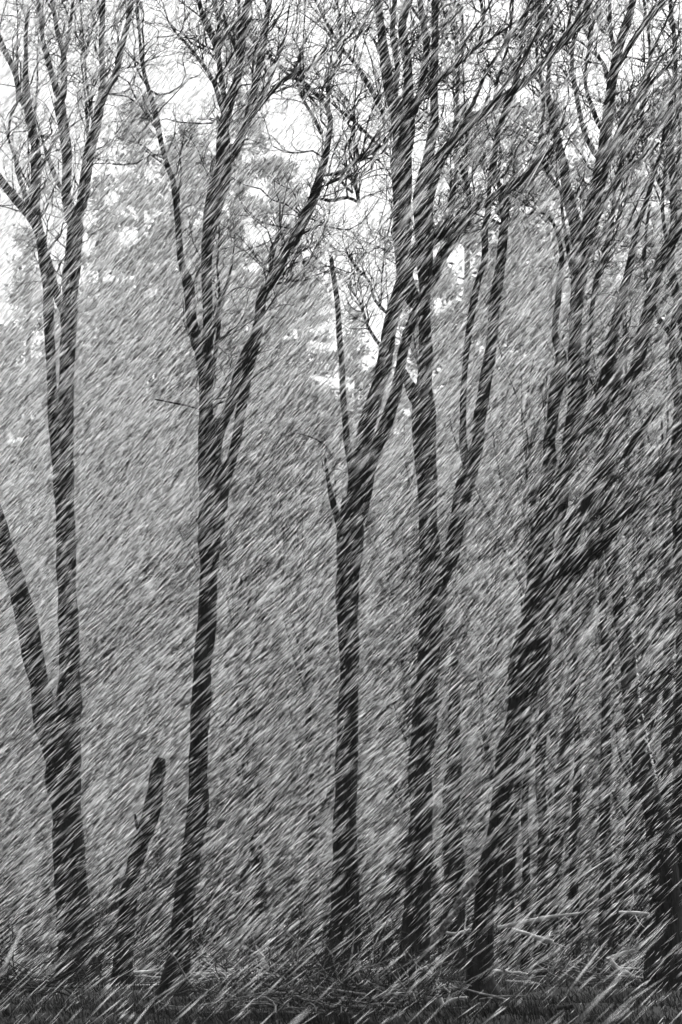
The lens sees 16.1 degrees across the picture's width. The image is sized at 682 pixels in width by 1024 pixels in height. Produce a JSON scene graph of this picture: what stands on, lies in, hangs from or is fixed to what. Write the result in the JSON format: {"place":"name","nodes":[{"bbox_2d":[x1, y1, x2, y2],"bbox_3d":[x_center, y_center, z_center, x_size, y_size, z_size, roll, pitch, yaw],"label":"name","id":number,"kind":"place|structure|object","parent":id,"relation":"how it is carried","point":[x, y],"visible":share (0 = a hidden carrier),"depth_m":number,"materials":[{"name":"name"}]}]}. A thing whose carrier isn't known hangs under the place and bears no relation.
{"place":"outdoors","nodes":[
{"label":"outdoors","id":0,"kind":"place"},
{"bbox_2d":[0,927,681,1023],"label":"ground","id":1,"kind":"structure","parent":0,"point":[556,989],"depth_m":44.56,"materials":[{"name":"black plant"}]},
{"bbox_2d":[0,387,33,878],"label":"conifer","id":2,"kind":"object","parent":1,"relation":"on","point":[3,699],"visible":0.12,"depth_m":130.36,"materials":[{"name":"grey plant"}]},
{"bbox_2d":[0,871,34,938],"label":"shrub","id":3,"kind":"object","parent":1,"relation":"on","point":[14,904],"visible":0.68,"depth_m":74.32,"materials":[{"name":"grey plant"}]},
{"bbox_2d":[0,323,51,927],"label":"conifer","id":4,"kind":"object","parent":1,"relation":"on","point":[1,605],"visible":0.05,"depth_m":162.44,"materials":[{"name":"grey plant"}]},
{"bbox_2d":[0,809,54,952],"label":"shrub","id":5,"kind":"object","parent":1,"relation":"on","point":[10,883],"visible":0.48,"depth_m":79.51,"materials":[{"name":"grey plant"}]},
{"bbox_2d":[0,878,55,953],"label":"shrub","id":6,"kind":"object","parent":1,"relation":"on","point":[20,922],"visible":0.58,"depth_m":78.19,"materials":[{"name":"grey plant"}]},
{"bbox_2d":[0,225,88,929],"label":"conifer","id":7,"kind":"object","parent":1,"relation":"on","point":[24,448],"visible":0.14,"depth_m":142.29,"materials":[{"name":"grey plant"}]},
{"bbox_2d":[0,438,103,925],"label":"conifer","id":8,"kind":"object","parent":1,"relation":"on","point":[25,791],"visible":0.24,"depth_m":124.37,"materials":[{"name":"grey plant"}]},
{"bbox_2d":[0,309,110,927],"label":"conifer","id":9,"kind":"object","parent":1,"relation":"on","point":[48,466],"visible":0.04,"depth_m":150.60,"materials":[{"name":"grey plant"}]},
{"bbox_2d":[22,844,107,932],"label":"shrub","id":10,"kind":"object","parent":1,"relation":"on","point":[50,902],"visible":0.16,"depth_m":87.86,"materials":[{"name":"grey plant"}]},
{"bbox_2d":[35,868,103,946],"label":"shrub","id":11,"kind":"object","parent":1,"relation":"on","point":[53,918],"visible":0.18,"depth_m":87.99,"materials":[{"name":"grey plant"}]},
{"bbox_2d":[0,905,148,996],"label":"brush pile","id":12,"kind":"object","parent":1,"relation":"on","point":[31,988],"visible":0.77,"depth_m":43.21,"materials":[{"name":"grey plant"}]},
{"bbox_2d":[0,168,173,931],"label":"conifer","id":13,"kind":"object","parent":1,"relation":"on","point":[94,651],"visible":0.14,"depth_m":118.37,"materials":[{"name":"grey plant"}]},
{"bbox_2d":[39,408,149,756],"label":"conifer","id":14,"kind":"object","parent":1,"relation":"on","point":[106,652],"visible":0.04,"depth_m":130.40,"materials":[{"name":"grey plant"}]},
{"bbox_2d":[41,882,150,972],"bbox_3d":[-6.251,10.793,62.194,2.492,2.701,2.106,-5,-10,27],"label":"shrub","id":15,"kind":"object","parent":1,"relation":"on","point":[104,939],"visible":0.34,"depth_m":61.89,"materials":[{"name":"grey plant"}]},
{"bbox_2d":[0,0,205,984],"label":"forked tree","id":16,"kind":"object","parent":1,"relation":"on","point":[64,754],"visible":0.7,"depth_m":51.80,"materials":[{"name":"black plant"}]},
{"bbox_2d":[52,834,174,956],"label":"shrub","id":17,"kind":"object","parent":1,"relation":"on","point":[142,902],"visible":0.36,"depth_m":69.55,"materials":[{"name":"grey plant"}]},
{"bbox_2d":[85,428,143,926],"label":"conifer","id":18,"kind":"object","parent":1,"relation":"on","point":[109,830],"depth_m":187.66,"materials":[{"name":"grey plant"}]},
{"bbox_2d":[51,283,219,897],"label":"conifer","id":19,"kind":"object","parent":1,"relation":"on","point":[106,818],"visible":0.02,"depth_m":139.28,"materials":[{"name":"grey plant"}]},
{"bbox_2d":[111,757,165,987],"bbox_3d":[-4.340,7.727,50.304,1.040,5.245,1.062,-7,-12,36],"label":"broken snag","id":20,"kind":"object","parent":1,"relation":"on","point":[158,768],"visible":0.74,"depth_m":50.34,"materials":[{"name":"black plant"}]},
{"bbox_2d":[28,90,253,936],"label":"conifer","id":21,"kind":"object","parent":1,"relation":"on","point":[126,662],"visible":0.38,"depth_m":106.98,"materials":[{"name":"grey plant"}]},
{"bbox_2d":[85,829,209,949],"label":"shrub","id":22,"kind":"object","parent":1,"relation":"on","point":[151,935],"visible":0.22,"depth_m":86.18,"materials":[{"name":"grey plant"}]},
{"bbox_2d":[81,368,220,927],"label":"conifer","id":23,"kind":"object","parent":1,"relation":"on","point":[151,751],"visible":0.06,"depth_m":128.68,"materials":[{"name":"grey plant"}]},
{"bbox_2d":[102,585,219,929],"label":"conifer","id":24,"kind":"object","parent":1,"relation":"on","point":[148,894],"visible":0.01,"depth_m":163.81,"materials":[{"name":"grey plant"}]},
{"bbox_2d":[120,845,224,954],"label":"shrub","id":25,"kind":"object","parent":1,"relation":"on","point":[168,925],"visible":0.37,"depth_m":72.46,"materials":[{"name":"grey plant"}]},
{"bbox_2d":[89,117,269,933],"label":"conifer","id":26,"kind":"object","parent":1,"relation":"on","point":[182,776],"visible":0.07,"depth_m":111.96,"materials":[{"name":"grey plant"}]},
{"bbox_2d":[150,871,237,947],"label":"shrub","id":27,"kind":"object","parent":1,"relation":"on","point":[201,913],"visible":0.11,"depth_m":82.67,"materials":[{"name":"grey plant"}]},
{"bbox_2d":[117,785,284,953],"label":"shrub","id":28,"kind":"object","parent":1,"relation":"on","point":[219,938],"visible":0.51,"depth_m":77.64,"materials":[{"name":"grey plant"}]},
{"bbox_2d":[79,12,363,936],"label":"conifer","id":29,"kind":"object","parent":1,"relation":"on","point":[235,520],"visible":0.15,"depth_m":108.85,"materials":[{"name":"grey plant"}]},
{"bbox_2d":[189,258,257,928],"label":"conifer","id":30,"kind":"object","parent":1,"relation":"on","point":[208,821],"depth_m":143.45,"materials":[{"name":"grey plant"}]},
{"bbox_2d":[153,461,295,932],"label":"conifer","id":31,"kind":"object","parent":1,"relation":"on","point":[213,751],"visible":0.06,"depth_m":118.94,"materials":[{"name":"grey plant"}]},
{"bbox_2d":[11,0,452,996],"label":"three stemmed tree","id":32,"kind":"object","parent":1,"relation":"on","point":[205,642],"visible":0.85,"depth_m":44.68,"materials":[{"name":"black plant"}]},
{"bbox_2d":[202,874,286,943],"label":"shrub","id":33,"kind":"object","parent":1,"relation":"on","point":[242,937],"visible":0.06,"depth_m":90.87,"materials":[{"name":"grey plant"}]},
{"bbox_2d":[101,912,393,985],"bbox_3d":[-2.075,9.254,50.306,6.648,1.964,3.888,4,-10,-20],"label":"brush pile","id":34,"kind":"object","parent":1,"relation":"on","point":[222,970],"visible":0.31,"depth_m":50.34,"materials":[{"name":"grey wood"}]},
{"bbox_2d":[161,390,335,951],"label":"bare tree","id":35,"kind":"object","parent":1,"relation":"on","point":[247,797],"visible":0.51,"depth_m":80.59,"materials":[{"name":"grey plant"}]},
{"bbox_2d":[212,599,297,945],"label":"bare tree","id":36,"kind":"object","parent":1,"relation":"on","point":[254,714],"visible":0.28,"depth_m":89.91,"materials":[{"name":"black plant"}]},
{"bbox_2d":[161,156,367,940],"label":"conifer","id":37,"kind":"object","parent":1,"relation":"on","point":[296,694],"visible":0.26,"depth_m":98.43,"materials":[{"name":"grey plant"}]},
{"bbox_2d":[196,831,332,962],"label":"shrub","id":38,"kind":"object","parent":1,"relation":"on","point":[254,911],"visible":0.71,"depth_m":66.73,"materials":[{"name":"grey plant"}]},
{"bbox_2d":[231,851,307,949],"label":"shrub","id":39,"kind":"object","parent":1,"relation":"on","point":[277,944],"visible":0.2,"depth_m":82.97,"materials":[{"name":"grey plant"}]},
{"bbox_2d":[216,330,324,922],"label":"conifer","id":40,"kind":"object","parent":1,"relation":"on","point":[263,817],"visible":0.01,"depth_m":148.50,"materials":[{"name":"grey plant"}]},
{"bbox_2d":[216,375,339,923],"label":"conifer","id":41,"kind":"object","parent":1,"relation":"on","point":[294,754],"visible":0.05,"depth_m":124.13,"materials":[{"name":"grey plant"}]},
{"bbox_2d":[229,256,366,931],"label":"conifer","id":42,"kind":"object","parent":1,"relation":"on","point":[298,787],"visible":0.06,"depth_m":110.54,"materials":[{"name":"grey plant"}]},
{"bbox_2d":[242,374,387,951],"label":"bare tree","id":43,"kind":"object","parent":1,"relation":"on","point":[311,818],"visible":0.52,"depth_m":81.54,"materials":[{"name":"black plant"}]},
{"bbox_2d":[249,396,385,925],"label":"conifer","id":44,"kind":"object","parent":1,"relation":"on","point":[330,808],"visible":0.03,"depth_m":148.04,"materials":[{"name":"grey plant"}]},
{"bbox_2d":[270,840,369,957],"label":"shrub","id":45,"kind":"object","parent":1,"relation":"on","point":[320,919],"visible":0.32,"depth_m":74.27,"materials":[{"name":"grey plant"}]},
{"bbox_2d":[146,890,526,1016],"bbox_3d":[-0.449,6.987,36.184,5.200,2.646,4.922,4,-10,-25],"label":"brush pile","id":46,"kind":"object","parent":1,"relation":"on","point":[339,992],"visible":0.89,"depth_m":35.61,"materials":[{"name":"grey plant"}]},
{"bbox_2d":[0,0,681,1023],"bbox_3d":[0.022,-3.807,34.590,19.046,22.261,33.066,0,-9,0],"label":"snow","id":47,"kind":"structure","parent":1,"relation":"on","point":[258,324],"depth_m":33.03,"materials":[{"name":"white snow"}]},
{"bbox_2d":[430,870,479,951],"bbox_3d":[2.069,7.316,44.368,1.006,1.485,0.279,0,-9,0],"label":"mossy limb","id":48,"kind":"object","parent":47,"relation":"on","point":[442,929],"visible":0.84,"depth_m":44.34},
{"bbox_2d":[292,464,400,854],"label":"conifer","id":49,"kind":"object","parent":1,"relation":"on","point":[384,665],"visible":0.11,"depth_m":114.87,"materials":[{"name":"grey plant"}]},
{"bbox_2d":[290,305,409,927],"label":"conifer","id":50,"kind":"object","parent":1,"relation":"on","point":[383,502],"visible":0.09,"depth_m":118.49,"materials":[{"name":"grey plant"}]},
{"bbox_2d":[297,842,405,955],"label":"shrub","id":51,"kind":"object","parent":1,"relation":"on","point":[362,894],"visible":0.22,"depth_m":76.90,"materials":[{"name":"grey plant"}]},
{"bbox_2d":[322,856,436,963],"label":"shrub","id":52,"kind":"object","parent":1,"relation":"on","point":[372,909],"visible":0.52,"depth_m":66.72,"materials":[{"name":"grey plant"}]},
{"bbox_2d":[358,364,403,919],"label":"conifer","id":53,"kind":"object","parent":1,"relation":"on","point":[385,825],"visible":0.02,"depth_m":160.36,"materials":[{"name":"grey plant"}]},
{"bbox_2d":[364,333,434,923],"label":"conifer","id":54,"kind":"object","parent":1,"relation":"on","point":[395,832],"visible":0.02,"depth_m":173.74,"materials":[{"name":"grey plant"}]},
{"bbox_2d":[319,415,501,956],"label":"bare tree","id":55,"kind":"object","parent":1,"relation":"on","point":[398,874],"visible":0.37,"depth_m":76.60,"materials":[{"name":"black plant"}]},
{"bbox_2d":[323,267,498,915],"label":"conifer","id":56,"kind":"object","parent":1,"relation":"on","point":[388,685],"visible":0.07,"depth_m":115.44,"materials":[{"name":"grey plant"}]},
{"bbox_2d":[363,441,461,809],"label":"conifer","id":57,"kind":"object","parent":1,"relation":"on","point":[384,765],"visible":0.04,"depth_m":119.12,"materials":[{"name":"grey plant"}]},
{"bbox_2d":[357,815,475,946],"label":"shrub","id":58,"kind":"object","parent":1,"relation":"on","point":[372,856],"visible":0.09,"depth_m":76.67,"materials":[{"name":"grey plant"}]},
{"bbox_2d":[255,0,578,998],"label":"dead stem tree","id":59,"kind":"object","parent":1,"relation":"on","point":[343,804],"visible":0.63,"depth_m":46.04,"materials":[{"name":"black plant"}]},
{"bbox_2d":[359,831,479,940],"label":"shrub","id":60,"kind":"object","parent":1,"relation":"on","point":[432,907],"visible":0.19,"depth_m":75.67,"materials":[{"name":"grey plant"}]},
{"bbox_2d":[366,329,488,879],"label":"conifer","id":61,"kind":"object","parent":1,"relation":"on","point":[449,397],"visible":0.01,"depth_m":152.47,"materials":[{"name":"grey plant"}]},
{"bbox_2d":[358,588,507,953],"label":"bare tree","id":62,"kind":"object","parent":1,"relation":"on","point":[438,897],"visible":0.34,"depth_m":73.19,"materials":[{"name":"black plant"}]},
{"bbox_2d":[266,0,611,1001],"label":"straight tree","id":63,"kind":"object","parent":1,"relation":"on","point":[418,892],"visible":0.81,"depth_m":45.14,"materials":[{"name":"black plant"}]},
{"bbox_2d":[383,840,497,954],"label":"shrub","id":64,"kind":"object","parent":1,"relation":"on","point":[469,912],"visible":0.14,"depth_m":76.81,"materials":[{"name":"grey plant"}]},
{"bbox_2d":[414,620,507,967],"bbox_3d":[2.871,7.341,61.217,2.202,9.381,3.142,4,-10,-24],"label":"bare tree","id":65,"kind":"object","parent":1,"relation":"on","point":[447,868],"visible":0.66,"depth_m":60.99,"materials":[{"name":"black plant"}]},
{"bbox_2d":[359,101,598,935],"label":"conifer","id":66,"kind":"object","parent":1,"relation":"on","point":[476,758],"visible":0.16,"depth_m":108.63,"materials":[{"name":"grey plant"}]},
{"bbox_2d":[398,386,559,915],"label":"bare tree","id":67,"kind":"object","parent":1,"relation":"on","point":[469,820],"visible":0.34,"depth_m":88.50,"materials":[{"name":"black plant"}]},
{"bbox_2d":[433,435,533,906],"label":"conifer","id":68,"kind":"object","parent":1,"relation":"on","point":[482,459],"depth_m":124.84,"materials":[{"name":"grey plant"}]},
{"bbox_2d":[439,820,551,950],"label":"shrub","id":69,"kind":"object","parent":1,"relation":"on","point":[477,864],"visible":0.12,"depth_m":81.24,"materials":[{"name":"grey plant"}]},
{"bbox_2d":[466,870,536,954],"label":"shrub","id":70,"kind":"object","parent":1,"relation":"on","point":[530,929],"visible":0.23,"depth_m":73.31,"materials":[{"name":"grey plant"}]},
{"bbox_2d":[383,60,638,927],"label":"conifer","id":71,"kind":"object","parent":1,"relation":"on","point":[533,813],"visible":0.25,"depth_m":107.19,"materials":[{"name":"grey plant"}]},
{"bbox_2d":[461,314,578,928],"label":"conifer","id":72,"kind":"object","parent":1,"relation":"on","point":[534,843],"depth_m":148.22,"materials":[{"name":"grey plant"}]},
{"bbox_2d":[492,663,560,972],"bbox_3d":[4.575,7.670,60.019,1.735,8.527,1.974,-2,-10,12],"label":"bare tree","id":73,"kind":"object","parent":1,"relation":"on","point":[525,905],"visible":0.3,"depth_m":59.74,"materials":[{"name":"black plant"}]},
{"bbox_2d":[465,831,599,949],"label":"shrub","id":74,"kind":"object","parent":1,"relation":"on","point":[530,904],"visible":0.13,"depth_m":85.86,"materials":[{"name":"grey plant"}]},
{"bbox_2d":[511,927,570,949],"bbox_3d":[3.948,8.457,47.944,1.168,0.438,0.494,0,-9,0],"label":"fallen branch","id":75,"kind":"object","parent":1,"relation":"on","point":[539,938],"visible":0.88,"depth_m":47.73,"materials":[{"name":"grey wood"}]},
{"bbox_2d":[495,528,586,974],"bbox_3d":[5.009,5.896,58.754,2.308,11.646,1.879,3,-10,-19],"label":"bare tree","id":76,"kind":"object","parent":1,"relation":"on","point":[542,851],"visible":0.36,"depth_m":58.64,"materials":[{"name":"black plant"}]},
{"bbox_2d":[437,245,660,965],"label":"bare tree","id":77,"kind":"object","parent":1,"relation":"on","point":[508,868],"visible":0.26,"depth_m":66.38,"materials":[{"name":"black plant"}]},
{"bbox_2d":[481,607,625,951],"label":"bare tree","id":78,"kind":"object","parent":1,"relation":"on","point":[568,924],"visible":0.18,"depth_m":82.32,"materials":[{"name":"black plant"}]},
{"bbox_2d":[440,0,681,999],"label":"fanning tree","id":79,"kind":"object","parent":1,"relation":"on","point":[515,700],"visible":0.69,"depth_m":46.48,"materials":[{"name":"black plant"}]},
{"bbox_2d":[460,98,662,936],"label":"conifer","id":80,"kind":"object","parent":1,"relation":"on","point":[539,446],"visible":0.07,"depth_m":113.51,"materials":[{"name":"grey plant"}]},
{"bbox_2d":[514,797,619,948],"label":"shrub","id":81,"kind":"object","parent":1,"relation":"on","point":[582,895],"visible":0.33,"depth_m":83.18,"materials":[{"name":"grey plant"}]},
{"bbox_2d":[494,912,644,987],"bbox_3d":[6.178,9.245,49.771,7.159,2.010,3.602,0,-9,0],"label":"brush pile","id":82,"kind":"object","parent":1,"relation":"on","point":[590,969],"visible":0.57,"depth_m":49.60,"materials":[{"name":"grey plant"}]},
{"bbox_2d":[497,907,579,928],"bbox_3d":[4.006,8.157,48.825,1.707,0.526,0.462,1,-9,-4],"label":"fallen branch","id":83,"kind":"object","parent":82,"relation":"on","point":[530,920],"visible":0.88,"depth_m":48.78,"materials":[{"name":"grey wood"}]},
{"bbox_2d":[607,957,643,978],"bbox_3d":[5.747,9.211,48.802,0.545,0.477,0.716,-6,-11,33],"label":"fallen branch","id":84,"kind":"object","parent":82,"relation":"on","point":[615,965],"visible":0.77,"depth_m":48.63,"materials":[{"name":"grey wood"}]},
{"bbox_2d":[551,572,597,968],"bbox_3d":[6.054,6.745,62.598,1.229,11.048,2.569,-4,-10,22],"label":"bare tree","id":85,"kind":"object","parent":1,"relation":"on","point":[576,788],"visible":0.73,"depth_m":62.42,"materials":[{"name":"black plant"}]},
{"bbox_2d":[475,305,678,957],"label":"bare tree","id":86,"kind":"object","parent":1,"relation":"on","point":[555,842],"visible":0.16,"depth_m":72.07,"materials":[{"name":"black plant"}]},
{"bbox_2d":[558,892,598,942],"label":"shrub","id":87,"kind":"object","parent":1,"relation":"on","point":[591,924],"visible":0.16,"depth_m":93.02,"materials":[{"name":"grey plant"}]},
{"bbox_2d":[505,131,673,934],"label":"conifer","id":88,"kind":"object","parent":1,"relation":"on","point":[590,767],"visible":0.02,"depth_m":117.23,"materials":[{"name":"grey plant"}]},
{"bbox_2d":[570,440,628,974],"bbox_3d":[6.264,4.906,57.743,1.504,13.408,2.480,3,-10,-17],"label":"bare tree","id":89,"kind":"object","parent":1,"relation":"on","point":[606,889],"visible":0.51,"depth_m":57.64,"materials":[{"name":"black plant"}]},
{"bbox_2d":[563,813,638,949],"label":"shrub","id":90,"kind":"object","parent":1,"relation":"on","point":[618,845],"visible":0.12,"depth_m":85.80,"materials":[{"name":"grey plant"}]},
{"bbox_2d":[534,271,681,990],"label":"leaning tree","id":91,"kind":"object","parent":1,"relation":"on","point":[671,934],"visible":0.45,"depth_m":46.66,"materials":[{"name":"black plant"}]},
{"bbox_2d":[551,543,672,938],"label":"bare tree","id":92,"kind":"object","parent":1,"relation":"on","point":[616,781],"visible":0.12,"depth_m":97.79,"materials":[{"name":"black plant"}]},
{"bbox_2d":[553,384,675,963],"bbox_3d":[7.898,4.130,62.238,4.391,16.056,6.514,2,-9,-10],"label":"bare tree","id":93,"kind":"object","parent":1,"relation":"on","point":[637,580],"visible":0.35,"depth_m":62.25,"materials":[{"name":"grey plant"}]},
{"bbox_2d":[557,453,675,954],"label":"bare tree","id":94,"kind":"object","parent":1,"relation":"on","point":[642,827],"visible":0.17,"depth_m":74.47,"materials":[{"name":"black plant"}]},
{"bbox_2d":[583,842,649,968],"bbox_3d":[8.345,10.579,64.020,3.514,3.809,2.970,3,-10,-15],"label":"shrub","id":95,"kind":"object","parent":1,"relation":"on","point":[638,932],"visible":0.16,"depth_m":64.11,"materials":[{"name":"grey plant"}]},
{"bbox_2d":[585,809,648,934],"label":"shrub","id":96,"kind":"object","parent":1,"relation":"on","point":[614,854],"visible":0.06,"depth_m":66.34,"materials":[{"name":"grey plant"}]},
{"bbox_2d":[559,100,676,922],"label":"conifer","id":97,"kind":"object","parent":1,"relation":"on","point":[623,780],"visible":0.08,"depth_m":113.69,"materials":[{"name":"grey plant"}]},
{"bbox_2d":[564,209,681,816],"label":"bare tree","id":98,"kind":"object","parent":1,"relation":"on","point":[665,697],"visible":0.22,"depth_m":67.01,"materials":[{"name":"black plant"}]},
{"bbox_2d":[574,76,681,705],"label":"conifer","id":99,"kind":"object","parent":1,"relation":"on","point":[658,338],"visible":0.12,"depth_m":110.37,"materials":[{"name":"grey plant"}]},
{"bbox_2d":[584,535,675,799],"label":"bare tree","id":100,"kind":"object","parent":1,"relation":"on","point":[673,671],"visible":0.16,"depth_m":69.24,"materials":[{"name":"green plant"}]},
{"bbox_2d":[579,0,681,893],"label":"edge tree","id":101,"kind":"object","parent":1,"relation":"on","point":[675,812],"visible":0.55,"depth_m":49.56,"materials":[{"name":"black plant"}]},
{"bbox_2d":[611,773,671,919],"bbox_3d":[8.953,9.536,62.556,4.583,5.428,5.060,6,-11,-32],"label":"shrub","id":102,"kind":"object","parent":1,"relation":"on","point":[644,870],"visible":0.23,"depth_m":62.72,"materials":[{"name":"grey plant"}]},
{"bbox_2d":[0,0,681,924],"label":"sky","id":103,"kind":"structure","parent":0,"point":[194,109],"materials":[{"name":"white"}]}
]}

